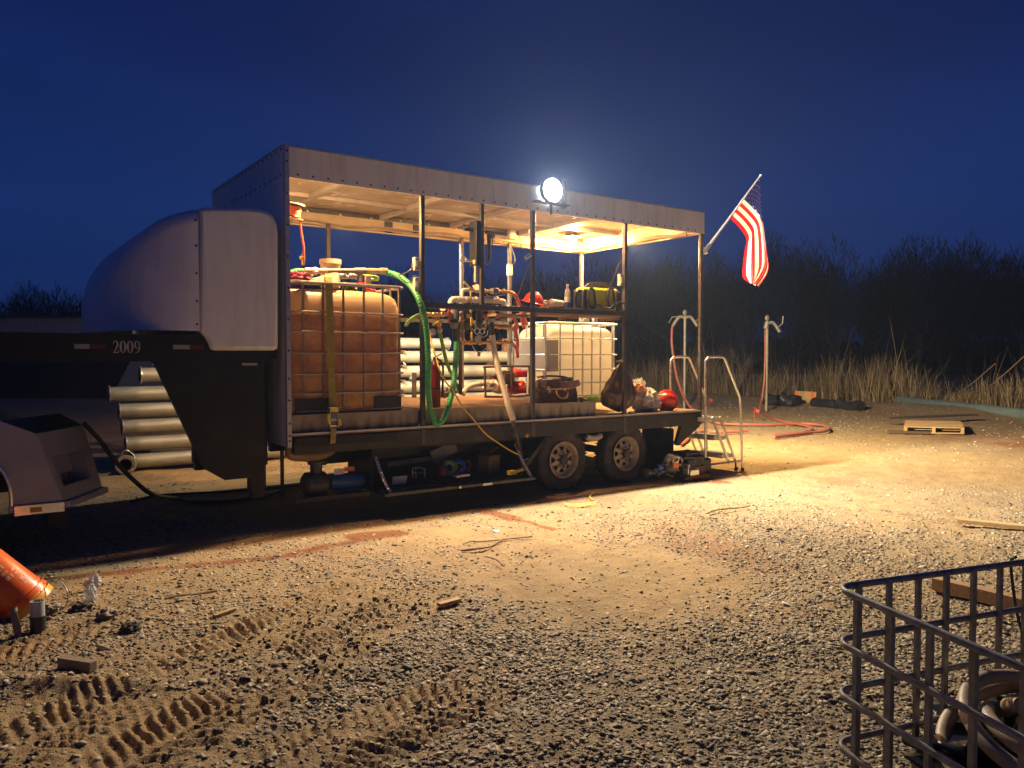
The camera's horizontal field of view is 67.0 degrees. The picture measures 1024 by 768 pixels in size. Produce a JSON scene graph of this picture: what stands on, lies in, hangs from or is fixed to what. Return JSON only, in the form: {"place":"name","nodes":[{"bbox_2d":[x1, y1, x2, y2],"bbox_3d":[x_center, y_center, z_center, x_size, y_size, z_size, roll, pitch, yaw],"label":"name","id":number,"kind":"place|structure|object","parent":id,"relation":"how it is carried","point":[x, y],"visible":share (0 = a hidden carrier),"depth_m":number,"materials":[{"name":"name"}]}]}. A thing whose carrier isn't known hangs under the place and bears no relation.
{"place":"outdoors","nodes":[
{"label":"outdoors","id":0,"kind":"place"},
{"bbox_2d":[0,315,162,385],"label":"storage building","id":1,"kind":"structure","parent":0,"point":[46,323],"depth_m":42.91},
{"bbox_2d":[0,373,1023,767],"bbox_3d":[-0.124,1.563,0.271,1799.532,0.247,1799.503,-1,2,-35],"label":"ground","id":2,"kind":"structure","parent":0,"point":[148,743],"depth_m":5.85,"materials":[{"name":"gravel"}]},
{"bbox_2d":[9,607,22,636],"bbox_3d":[-2.912,1.417,4.543,0.098,0.202,0.040,1,2,30],"label":"wooden stake","id":3,"kind":"object","parent":2,"relation":"on","point":[15,620],"visible":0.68,"depth_m":4.53,"materials":[{"name":"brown wood"}]},
{"bbox_2d":[0,549,67,619],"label":"bucket","id":4,"kind":"object","parent":2,"relation":"on","point":[21,587],"visible":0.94,"depth_m":4.86,"materials":[{"name":"orange plastic"}]},
{"bbox_2d":[29,599,45,634],"bbox_3d":[-2.834,1.397,4.619,0.084,0.205,0.084,-1,2,-35],"label":"pipe stub","id":5,"kind":"object","parent":2,"relation":"on","point":[37,620],"visible":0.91,"depth_m":4.59,"materials":[{"name":"grey plastic"}]},
{"bbox_2d":[0,409,107,528],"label":"utility truck","id":6,"kind":"object","parent":2,"relation":"on","point":[50,472],"visible":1,"depth_m":6.35,"materials":[{"name":"paint"}]},
{"bbox_2d":[45,601,64,614],"bbox_3d":[-2.969,1.443,4.979,0.161,0.082,0.139,-1,2,-35],"label":"rock","id":7,"kind":"object","parent":2,"relation":"on","point":[49,609],"visible":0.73,"depth_m":4.95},
{"bbox_2d":[57,655,96,672],"bbox_3d":[-2.282,1.469,4.056,0.218,0.055,0.050,1,2,18],"label":"timber","id":8,"kind":"object","parent":2,"relation":"on","point":[85,665],"visible":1,"depth_m":4.04,"materials":[{"name":"brown wood"}]},
{"bbox_2d":[68,601,93,612],"bbox_3d":[-2.785,1.448,4.990,0.147,0.083,0.118,-1,2,-35],"label":"rock","id":9,"kind":"object","parent":2,"relation":"on","point":[80,606],"visible":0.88,"depth_m":4.96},
{"bbox_2d":[82,574,102,601],"bbox_3d":[-2.903,1.404,5.308,0.132,0.152,0.372,-1,2,-22],"label":"crushed bottle","id":10,"kind":"object","parent":2,"relation":"on","point":[91,583],"visible":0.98,"depth_m":5.20,"materials":[{"name":"white"}]},
{"bbox_2d":[94,607,118,619],"bbox_3d":[-2.546,1.450,4.868,0.110,0.082,0.144,1,2,34],"label":"rock","id":11,"kind":"object","parent":2,"relation":"on","point":[107,613],"visible":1,"depth_m":4.84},
{"bbox_2d":[119,621,142,632],"bbox_3d":[-2.283,1.460,4.634,0.135,0.070,0.105,-1,2,-35],"label":"rock","id":12,"kind":"object","parent":2,"relation":"on","point":[129,627],"visible":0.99,"depth_m":4.61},
{"bbox_2d":[115,450,150,473],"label":"flanged pipe","id":13,"kind":"object","parent":2,"relation":"on","point":[125,461],"visible":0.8,"depth_m":10.85,"materials":[{"name":"beige metal"}]},
{"bbox_2d":[82,422,279,503],"bbox_3d":[-3.612,0.832,8.338,0.841,1.061,2.590,1,2,22],"label":"black cable","id":14,"kind":"object","parent":2,"relation":"on","point":[111,456],"visible":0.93,"depth_m":7.50,"materials":[{"name":"plastic"}]},
{"bbox_2d":[164,590,217,599],"bbox_3d":[-2.184,1.432,5.264,0.338,0.026,0.044,-1,2,-25],"label":"stick","id":15,"kind":"object","parent":2,"relation":"on","point":[179,595],"visible":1,"depth_m":5.26,"materials":[{"name":"brown wood"}]},
{"bbox_2d":[131,450,285,467],"bbox_3d":[-4.549,1.112,11.775,2.232,0.304,0.265,-1,2,-35],"label":"irrigation pipe","id":16,"kind":"object","parent":2,"relation":"on","point":[156,459],"visible":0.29,"depth_m":11.31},
{"bbox_2d":[130,484,299,502],"bbox_3d":[-3.265,1.292,9.531,2.651,0.028,0.271,-1,2,-34],"label":"black cable","id":17,"kind":"object","parent":2,"relation":"on","point":[205,492],"visible":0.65,"depth_m":9.27,"materials":[{"name":"rubber"}]},
{"bbox_2d":[212,607,236,617],"bbox_3d":[-1.827,1.453,4.916,0.035,0.028,0.159,1,2,33],"label":"wood chip","id":18,"kind":"object","parent":2,"relation":"on","point":[224,612],"visible":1,"depth_m":4.90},
{"bbox_2d":[0,143,704,503],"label":"equipment trailer","id":19,"kind":"object","parent":2,"relation":"on","point":[194,307],"visible":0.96,"depth_m":8.00,"materials":[{"name":"paint"}]},
{"bbox_2d":[290,201,304,264],"bbox_3d":[-2.238,-1.561,7.812,0.295,0.698,0.298,-1,2,-35],"label":"hose reel","id":20,"kind":"object","parent":19,"relation":"attached to","point":[295,211],"visible":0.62,"depth_m":7.78,"materials":[{"name":"red metal"}]},
{"bbox_2d":[284,447,334,461],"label":"drain pipe","id":21,"kind":"object","parent":19,"relation":"attached to","point":[306,457],"visible":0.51,"depth_m":7.67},
{"bbox_2d":[300,459,364,495],"bbox_3d":[-1.827,0.951,7.983,0.682,0.363,0.250,-1,2,-35],"label":"electric pump","id":22,"kind":"object","parent":19,"relation":"on","point":[316,480],"visible":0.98,"depth_m":7.86,"materials":[{"name":"metal"}]},
{"bbox_2d":[290,258,403,413],"bbox_3d":[-1.934,-0.525,8.285,1.257,1.593,1.032,-1,2,-35],"label":"liquid tank","id":23,"kind":"object","parent":19,"relation":"on","point":[368,333],"visible":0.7,"depth_m":7.90,"materials":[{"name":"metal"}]},
{"bbox_2d":[290,271,311,285],"bbox_3d":[-2.147,-1.048,7.684,0.323,0.154,0.310,-1,2,-35],"label":"rag","id":24,"kind":"object","parent":23,"relation":"on","point":[294,275],"visible":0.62,"depth_m":7.62,"materials":[{"name":"red fabric"}]},
{"bbox_2d":[304,273,338,285],"bbox_3d":[-1.992,-1.084,7.917,0.420,0.124,0.300,-1,2,-35],"label":"angle bracket","id":25,"kind":"object","parent":23,"relation":"on","point":[335,277],"visible":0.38,"depth_m":7.94,"materials":[{"name":"beige metal"}]},
{"bbox_2d":[325,274,340,443],"bbox_3d":[-1.806,-0.262,7.804,0.142,1.739,0.477,-1,2,-15],"label":"ratchet strap","id":26,"kind":"object","parent":23,"relation":"attached to","point":[333,414],"visible":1,"depth_m":7.71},
{"bbox_2d":[304,267,387,281],"bbox_3d":[-1.776,-1.156,8.183,0.974,0.203,0.182,-2,3,-39],"label":"suction pipe","id":27,"kind":"object","parent":23,"relation":"on","point":[355,273],"visible":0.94,"depth_m":8.20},
{"bbox_2d":[386,270,458,426],"bbox_3d":[-0.908,-0.395,8.432,0.841,1.706,0.496,-1,2,-23],"label":"suction hose","id":28,"kind":"object","parent":27,"relation":"attached to","point":[427,344],"visible":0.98,"depth_m":8.23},
{"bbox_2d":[392,475,406,484],"bbox_3d":[-1.200,1.026,8.248,0.170,0.090,0.037,-1,2,-35],"label":"instruction card","id":29,"kind":"object","parent":19,"relation":"in","point":[396,480],"visible":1,"depth_m":8.24,"materials":[{"name":"paper"}]},
{"bbox_2d":[398,257,418,274],"bbox_3d":[-1.157,-1.257,8.311,0.102,0.180,0.412,-2,3,-45],"label":"junction box","id":30,"kind":"object","parent":19,"relation":"attached to","point":[415,264],"visible":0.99,"depth_m":8.19,"materials":[{"name":"metal"}]},
{"bbox_2d":[385,456,445,466],"bbox_3d":[-1.084,0.863,8.754,0.756,0.080,0.050,-1,2,-35],"label":"steel channel","id":31,"kind":"object","parent":19,"relation":"in","point":[407,461],"visible":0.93,"depth_m":8.67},
{"bbox_2d":[431,353,443,406],"bbox_3d":[-0.857,-0.043,8.697,0.160,0.605,0.134,-1,2,-23],"label":"fire extinguisher","id":32,"kind":"object","parent":19,"relation":"on","point":[435,386],"visible":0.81,"depth_m":8.64,"materials":[{"name":"red metal"}]},
{"bbox_2d":[430,445,457,462],"bbox_3d":[-0.785,0.778,8.903,0.367,0.244,0.020,-1,2,-35],"label":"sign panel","id":33,"kind":"object","parent":19,"relation":"in","point":[439,453],"visible":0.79,"depth_m":8.88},
{"bbox_2d":[443,460,457,475],"bbox_3d":[-0.701,0.946,8.723,0.170,0.174,0.077,0,2,10],"label":"tape roll","id":34,"kind":"object","parent":19,"relation":"in","point":[453,464],"visible":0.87,"depth_m":8.69,"materials":[{"name":"plastic"}]},
{"bbox_2d":[426,281,512,393],"bbox_3d":[-0.560,-0.527,9.031,1.218,1.310,0.396,-1,2,-35],"label":"valve manifold","id":35,"kind":"object","parent":19,"relation":"attached to","point":[466,319],"visible":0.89,"depth_m":8.93,"materials":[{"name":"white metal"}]},
{"bbox_2d":[438,332,458,392],"bbox_3d":[-0.729,-0.252,8.972,0.068,0.749,0.616,1,2,17],"label":"light hose","id":36,"kind":"object","parent":35,"relation":"attached to","point":[445,354],"visible":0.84,"depth_m":8.83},
{"bbox_2d":[489,335,515,420],"bbox_3d":[-0.121,-0.074,8.969,0.109,0.999,0.405,-2,3,-43],"label":"discharge hose","id":37,"kind":"object","parent":35,"relation":"attached to","point":[507,403],"visible":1,"depth_m":8.96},
{"bbox_2d":[511,420,522,456],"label":"drain hose","id":38,"kind":"object","parent":37,"relation":"hanging from","point":[515,431],"visible":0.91,"depth_m":8.90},
{"bbox_2d":[430,335,517,454],"bbox_3d":[-0.389,0.135,8.622,1.034,1.384,0.279,-1,2,-17],"label":"power cable","id":39,"kind":"object","parent":19,"relation":"attached to","point":[471,417],"visible":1,"depth_m":8.51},
{"bbox_2d":[463,224,506,264],"bbox_3d":[-0.308,-1.574,8.791,0.588,0.433,0.040,-1,2,-35],"label":"control arm","id":40,"kind":"object","parent":19,"relation":"attached to","point":[488,233],"visible":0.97,"depth_m":8.81},
{"bbox_2d":[478,446,499,473],"bbox_3d":[-0.272,0.899,9.211,0.193,0.300,0.230,2,3,44],"label":"cardboard box","id":41,"kind":"object","parent":19,"relation":"in","point":[488,463],"visible":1,"depth_m":9.15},
{"bbox_2d":[482,365,529,397],"bbox_3d":[-0.047,-0.030,9.844,0.945,0.430,0.324,-1,2,-35],"label":"engine pump","id":42,"kind":"object","parent":19,"relation":"on","point":[514,386],"visible":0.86,"depth_m":9.74,"materials":[{"name":"red paint"}]},
{"bbox_2d":[461,381,483,395],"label":"white hose","id":43,"kind":"object","parent":42,"relation":"attached to","point":[466,388],"visible":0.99,"depth_m":9.35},
{"bbox_2d":[502,229,521,247],"bbox_3d":[-0.013,-2.253,11.944,0.389,0.307,0.087,-1,2,-35],"label":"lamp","id":44,"kind":"object","parent":19,"relation":"attached to","point":[511,234],"visible":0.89,"depth_m":11.91,"materials":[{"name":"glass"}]},
{"bbox_2d":[521,291,545,306],"bbox_3d":[0.257,-1.024,9.412,0.314,0.217,0.310,-1,2,-35],"label":"hard hat","id":45,"kind":"object","parent":19,"relation":"on","point":[538,299],"visible":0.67,"depth_m":9.32,"materials":[{"name":"red plastic"}]},
{"bbox_2d":[531,178,569,214],"bbox_3d":[0.458,-2.222,9.121,0.500,0.418,0.109,-1,2,-35],"label":"flood lamp","id":46,"kind":"object","parent":19,"relation":"attached to","point":[551,190],"visible":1,"depth_m":9.13,"materials":[{"name":"white"}]},
{"bbox_2d":[535,375,579,402],"bbox_3d":[0.554,0.057,9.691,0.636,0.343,0.375,-1,2,-35],"label":"tool bag","id":47,"kind":"object","parent":19,"relation":"on","point":[558,390],"visible":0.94,"depth_m":9.60,"materials":[{"name":"leather"}]},
{"bbox_2d":[512,321,617,398],"bbox_3d":[0.749,-0.323,10.718,1.301,1.028,0.778,-1,2,-35],"label":"liquid tank","id":48,"kind":"object","parent":19,"relation":"on","point":[584,354],"visible":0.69,"depth_m":10.42,"materials":[{"name":"plastic"}]},
{"bbox_2d":[563,232,582,245],"bbox_3d":[0.957,-2.284,12.203,0.320,0.209,0.320,-1,2,-35],"label":"work lamp","id":49,"kind":"object","parent":19,"relation":"hanging from","point":[572,236],"visible":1,"depth_m":12.16,"materials":[{"name":"white"}]},
{"bbox_2d":[573,282,627,311],"bbox_3d":[1.137,-1.097,9.880,0.798,0.436,0.389,-1,2,-35],"label":"tool bag","id":50,"kind":"object","parent":19,"relation":"on","point":[587,297],"visible":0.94,"depth_m":9.85,"materials":[{"name":"yellow fabric"}]},
{"bbox_2d":[600,359,636,411],"bbox_3d":[1.413,0.015,10.192,0.581,0.718,0.378,-1,2,-35],"label":"rubbish sack","id":51,"kind":"object","parent":19,"relation":"on","point":[612,395],"visible":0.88,"depth_m":10.06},
{"bbox_2d":[632,387,662,410],"bbox_3d":[1.833,0.208,10.619,0.542,0.321,0.381,-1,2,-35],"label":"clothes bundle","id":52,"kind":"object","parent":19,"relation":"on","point":[648,399],"visible":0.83,"depth_m":10.48,"materials":[{"name":"white fabric"}]},
{"bbox_2d":[658,390,677,409],"bbox_3d":[2.157,0.236,10.750,0.325,0.310,0.174,0,2,10],"label":"ball","id":53,"kind":"object","parent":19,"relation":"on","point":[668,399],"visible":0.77,"depth_m":10.72,"materials":[{"name":"red plastic"}]},
{"bbox_2d":[703,174,767,285],"bbox_3d":[3.333,-2.240,11.077,1.511,1.661,0.303,-1,2,-35],"label":"flag","id":54,"kind":"object","parent":19,"relation":"attached to","point":[745,216],"visible":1,"depth_m":11.22,"materials":[{"name":"multicoloured fabric"}]},
{"bbox_2d":[383,262,418,335],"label":"bare tree","id":55,"kind":"object","parent":2,"relation":"on","point":[402,305],"visible":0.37,"depth_m":54.56,"materials":[{"name":"brown plant"}]},
{"bbox_2d":[385,269,440,379],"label":"bare tree","id":56,"kind":"object","parent":2,"relation":"on","point":[408,334],"visible":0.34,"depth_m":52.89,"materials":[{"name":"brown plant"}]},
{"bbox_2d":[437,597,461,607],"bbox_3d":[-0.416,1.444,5.117,0.170,0.030,0.050,-2,3,-38],"label":"wood chip","id":57,"kind":"object","parent":2,"relation":"on","point":[447,602],"visible":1,"depth_m":5.10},
{"bbox_2d":[487,338,516,391],"bbox_3d":[-0.197,0.108,15.210,0.090,2.000,0.960,-1,2,-35],"label":"pipe rack","id":58,"kind":"object","parent":2,"relation":"on","point":[504,347],"visible":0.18,"depth_m":15.40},
{"bbox_2d":[124,434,190,452],"bbox_3d":[-2.749,0.818,13.045,6.841,0.304,0.265,-1,2,-35],"label":"irrigation pipe","id":59,"kind":"object","parent":58,"relation":"on","point":[152,442],"visible":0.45,"depth_m":11.23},
{"bbox_2d":[120,417,184,435],"bbox_3d":[-2.527,0.562,13.194,7.469,0.304,0.265,-1,2,-35],"label":"irrigation pipe","id":60,"kind":"object","parent":59,"relation":"on","point":[149,425],"visible":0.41,"depth_m":11.18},
{"bbox_2d":[117,392,501,419],"bbox_3d":[-2.664,0.336,13.089,7.205,0.304,0.265,-1,2,-35],"label":"irrigation pipe","id":61,"kind":"object","parent":60,"relation":"on","point":[139,410],"visible":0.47,"depth_m":11.16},
{"bbox_2d":[107,379,516,402],"bbox_3d":[-2.490,0.092,13.204,7.879,0.304,0.265,-1,2,-35],"label":"irrigation pipe","id":62,"kind":"object","parent":61,"relation":"on","point":[137,393],"visible":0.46,"depth_m":11.16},
{"bbox_2d":[138,365,506,383],"bbox_3d":[-2.296,-0.183,13.333,7.542,0.304,0.265,-1,2,-35],"label":"irrigation pipe","id":63,"kind":"object","parent":62,"relation":"on","point":[148,375],"visible":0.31,"depth_m":13.65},
{"bbox_2d":[150,351,506,366],"bbox_3d":[-2.236,-0.444,13.366,7.356,0.304,0.265,-1,2,-35],"label":"irrigation pipe","id":64,"kind":"object","parent":63,"relation":"on","point":[414,356],"visible":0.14,"depth_m":14.23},
{"bbox_2d":[0,229,1023,367],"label":"woodland","id":65,"kind":"object","parent":2,"relation":"on","point":[953,277],"visible":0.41,"depth_m":60.34,"materials":[{"name":"plant"}]},
{"bbox_2d":[490,278,545,346],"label":"bare tree","id":66,"kind":"object","parent":2,"relation":"on","point":[512,312],"visible":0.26,"depth_m":52.06,"materials":[{"name":"brown plant"}]},
{"bbox_2d":[604,266,668,367],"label":"bare tree","id":67,"kind":"object","parent":2,"relation":"on","point":[619,342],"visible":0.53,"depth_m":56.13,"materials":[{"name":"brown plant"}]},
{"bbox_2d":[628,249,710,371],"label":"bare tree","id":68,"kind":"object","parent":2,"relation":"on","point":[660,321],"visible":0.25,"depth_m":61.52,"materials":[{"name":"brown plant"}]},
{"bbox_2d":[643,449,710,480],"bbox_3d":[2.233,1.080,10.296,1.258,0.370,0.364,-1,2,-35],"label":"portable pump","id":69,"kind":"object","parent":2,"relation":"on","point":[695,464],"visible":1,"depth_m":10.26,"materials":[{"name":"black plastic"}]},
{"bbox_2d":[668,310,697,408],"bbox_3d":[5.393,-0.769,24.197,1.012,3.123,0.127,0,2,-2],"label":"standpipe","id":70,"kind":"object","parent":2,"relation":"on","point":[684,317],"visible":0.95,"depth_m":24.14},
{"bbox_2d":[670,321,693,408],"bbox_3d":[5.216,-0.583,23.646,0.181,2.762,1.426,0,2,-14],"label":"red hose","id":71,"kind":"object","parent":70,"relation":"hanging from","point":[675,371],"visible":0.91,"depth_m":24.11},
{"bbox_2d":[661,273,730,372],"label":"bare tree","id":72,"kind":"object","parent":2,"relation":"on","point":[695,338],"visible":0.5,"depth_m":60.56,"materials":[{"name":"brown plant"}]},
{"bbox_2d":[674,274,720,367],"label":"bare tree","id":73,"kind":"object","parent":2,"relation":"on","point":[693,329],"visible":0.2,"depth_m":66.15,"materials":[{"name":"brown plant"}]},
{"bbox_2d":[669,356,743,473],"bbox_3d":[2.794,0.421,11.128,0.853,1.656,0.715,-1,2,-35],"label":"step ladder","id":74,"kind":"object","parent":2,"relation":"on","point":[706,436],"visible":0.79,"depth_m":10.97,"materials":[{"name":"grey metal"}]},
{"bbox_2d":[401,328,1023,374],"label":"undergrowth","id":75,"kind":"object","parent":2,"relation":"on","point":[977,366],"visible":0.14,"depth_m":74.98,"materials":[{"name":"plant"}]},
{"bbox_2d":[679,430,747,446],"bbox_3d":[3.788,1.046,15.578,0.772,0.079,3.412,2,3,37],"label":"red hose","id":76,"kind":"object","parent":2,"relation":"on","point":[686,440],"visible":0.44,"depth_m":16.52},
{"bbox_2d":[697,285,744,375],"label":"bare tree","id":77,"kind":"object","parent":2,"relation":"on","point":[722,341],"visible":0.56,"depth_m":61.46,"materials":[{"name":"brown plant"}]},
{"bbox_2d":[438,317,1023,407],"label":"dry reeds","id":78,"kind":"object","parent":2,"relation":"on","point":[655,380],"visible":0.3,"depth_m":29.46,"materials":[{"name":"plant"}]},
{"bbox_2d":[715,341,762,394],"bbox_3d":[8.812,-0.617,30.104,2.075,2.415,1.430,0,2,3],"label":"bare shrub","id":79,"kind":"object","parent":2,"relation":"on","point":[740,375],"visible":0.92,"depth_m":30.10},
{"bbox_2d":[714,263,784,377],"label":"bare tree","id":80,"kind":"object","parent":2,"relation":"on","point":[742,341],"visible":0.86,"depth_m":59.60,"materials":[{"name":"brown plant"}]},
{"bbox_2d":[702,421,830,437],"bbox_3d":[6.061,0.985,17.600,2.678,0.057,3.740,-1,2,-15],"label":"red hose","id":81,"kind":"object","parent":2,"relation":"on","point":[828,429],"visible":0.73,"depth_m":18.25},
{"bbox_2d":[763,315,783,410],"bbox_3d":[7.890,-0.635,23.372,0.614,2.912,0.138,0,2,0],"label":"standpipe","id":82,"kind":"object","parent":2,"relation":"on","point":[767,323],"visible":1,"depth_m":23.32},
{"bbox_2d":[759,330,813,436],"bbox_3d":[6.844,-0.267,19.386,0.992,2.473,8.153,1,2,16],"label":"red hose","id":83,"kind":"object","parent":82,"relation":"attached to","point":[782,421],"visible":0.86,"depth_m":22.95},
{"bbox_2d":[762,391,801,406],"bbox_3d":[8.919,0.533,25.626,0.453,0.578,1.394,-1,2,-35],"label":"silt roll","id":84,"kind":"object","parent":2,"relation":"on","point":[783,398],"visible":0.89,"depth_m":25.39,"materials":[{"name":"black plastic"}]},
{"bbox_2d":[758,296,828,376],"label":"bare tree","id":85,"kind":"object","parent":2,"relation":"on","point":[794,363],"visible":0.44,"depth_m":61.46,"materials":[{"name":"brown plant"}]},
{"bbox_2d":[758,257,847,375],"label":"bare tree","id":86,"kind":"object","parent":2,"relation":"on","point":[775,366],"visible":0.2,"depth_m":65.91,"materials":[{"name":"brown plant"}]},
{"bbox_2d":[795,391,815,402],"bbox_3d":[9.843,0.497,25.945,0.678,0.530,0.131,1,2,22],"label":"striped barricade","id":87,"kind":"object","parent":2,"relation":"on","point":[807,396],"visible":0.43,"depth_m":25.92,"materials":[{"name":"plastic"}]},
{"bbox_2d":[786,282,865,376],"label":"bare tree","id":88,"kind":"object","parent":2,"relation":"on","point":[821,365],"visible":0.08,"depth_m":64.31,"materials":[{"name":"brown plant"}]},
{"bbox_2d":[810,397,864,410],"bbox_3d":[10.150,0.623,24.177,0.339,0.472,2.098,-1,2,-20],"label":"silt roll","id":89,"kind":"object","parent":2,"relation":"on","point":[842,403],"visible":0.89,"depth_m":23.93,"materials":[{"name":"black plastic"}]},
{"bbox_2d":[811,277,866,379],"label":"bare tree","id":90,"kind":"object","parent":2,"relation":"on","point":[840,323],"visible":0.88,"depth_m":57.28,"materials":[{"name":"brown plant"}]},
{"bbox_2d":[839,252,887,376],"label":"bare tree","id":91,"kind":"object","parent":2,"relation":"on","point":[874,360],"visible":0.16,"depth_m":63.28,"materials":[{"name":"brown plant"}]},
{"bbox_2d":[856,277,961,376],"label":"bare tree","id":92,"kind":"object","parent":2,"relation":"on","point":[892,363],"visible":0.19,"depth_m":59.92,"materials":[{"name":"brown plant"}]},
{"bbox_2d":[887,430,930,433],"bbox_3d":[8.494,1.031,16.559,0.834,0.050,0.120,1,2,21],"label":"plank","id":93,"kind":"object","parent":2,"relation":"on","point":[909,432],"visible":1,"depth_m":16.50,"materials":[{"name":"brown wood"}]},
{"bbox_2d":[838,559,1023,767],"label":"wire cage","id":94,"kind":"object","parent":2,"relation":"on","point":[893,674],"visible":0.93,"depth_m":2.68,"materials":[{"name":"metal"}]},
{"bbox_2d":[903,694,1018,767],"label":"black liner","id":95,"kind":"object","parent":94,"relation":"in","point":[955,745],"visible":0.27,"depth_m":2.72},
{"bbox_2d":[934,683,1018,767],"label":"brown hose","id":96,"kind":"object","parent":95,"relation":"on","point":[949,717],"visible":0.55,"depth_m":2.91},
{"bbox_2d":[957,669,1019,767],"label":"brown hose","id":97,"kind":"object","parent":95,"relation":"on","point":[993,749],"visible":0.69,"depth_m":2.68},
{"bbox_2d":[978,701,1017,754],"bbox_3d":[1.956,1.228,2.662,0.734,0.192,0.562,-1,2,-35],"label":"brown hose","id":98,"kind":"object","parent":95,"relation":"on","point":[993,709],"visible":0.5,"depth_m":2.65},
{"bbox_2d":[1000,695,1018,713],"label":"brown hose","id":99,"kind":"object","parent":95,"relation":"on","point":[1009,705],"visible":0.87,"depth_m":2.64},
{"bbox_2d":[1009,556,1020,632],"bbox_3d":[2.081,1.011,3.098,0.160,0.647,0.058,1,2,27],"label":"dark cord","id":100,"kind":"object","parent":94,"relation":"hanging from","point":[1013,590],"visible":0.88,"depth_m":3.13,"materials":[{"name":"black plastic"}]},
{"bbox_2d":[904,420,963,433],"bbox_3d":[9.476,0.961,17.389,1.143,0.142,2.155,1,2,28],"label":"pallet","id":101,"kind":"object","parent":2,"relation":"on","point":[933,426],"visible":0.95,"depth_m":17.15,"materials":[{"name":"brown wood"}]},
{"bbox_2d":[881,414,978,418],"bbox_3d":[10.438,0.807,19.245,3.128,0.030,0.250,-1,2,-23],"label":"plank","id":102,"kind":"object","parent":101,"relation":"on","point":[927,416],"visible":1,"depth_m":19.07,"materials":[{"name":"brown wood"}]},
{"bbox_2d":[896,396,1023,418],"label":"blue pipe","id":103,"kind":"object","parent":2,"relation":"on","point":[1012,412],"visible":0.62,"depth_m":22.36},
{"bbox_2d":[931,577,1020,608],"bbox_3d":[3.196,1.412,5.110,0.090,0.090,0.802,-1,2,-33],"label":"timber","id":104,"kind":"object","parent":2,"relation":"on","point":[985,595],"visible":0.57,"depth_m":5.18,"materials":[{"name":"brown wood"}]},
{"bbox_2d":[957,517,1023,529],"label":"board","id":105,"kind":"object","parent":2,"relation":"on","point":[991,523],"visible":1,"depth_m":7.39,"materials":[{"name":"brown wood"}]},
{"bbox_2d":[988,253,1023,379],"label":"bare tree","id":106,"kind":"object","parent":2,"relation":"on","point":[1018,364],"visible":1,"depth_m":55.32,"materials":[{"name":"brown plant"}]},
{"bbox_3d":[-4.598,0.217,12.083,0.090,2.000,0.960,-1,2,-35],"label":"pipe rack","id":107,"kind":"object","parent":2,"relation":"on","visible":0},
{"bbox_2d":[401,337,450,350],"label":"irrigation pipe","id":108,"kind":"object","parent":107,"relation":"on","point":[409,343],"visible":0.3,"depth_m":14.02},
{"bbox_2d":[0,0,1023,350],"label":"sky","id":109,"kind":"structure","parent":0,"point":[867,124],"materials":[{"name":"blue"}]},
{"bbox_2d":[564,284,569,308],"bbox_3d":[0.692,-1.058,9.644,0.074,0.375,0.074,-1,2,-35],"label":"plastic bottle","id":110,"kind":"object","parent":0,"point":[567,298],"visible":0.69,"depth_m":9.61,"materials":[{"name":"white"}]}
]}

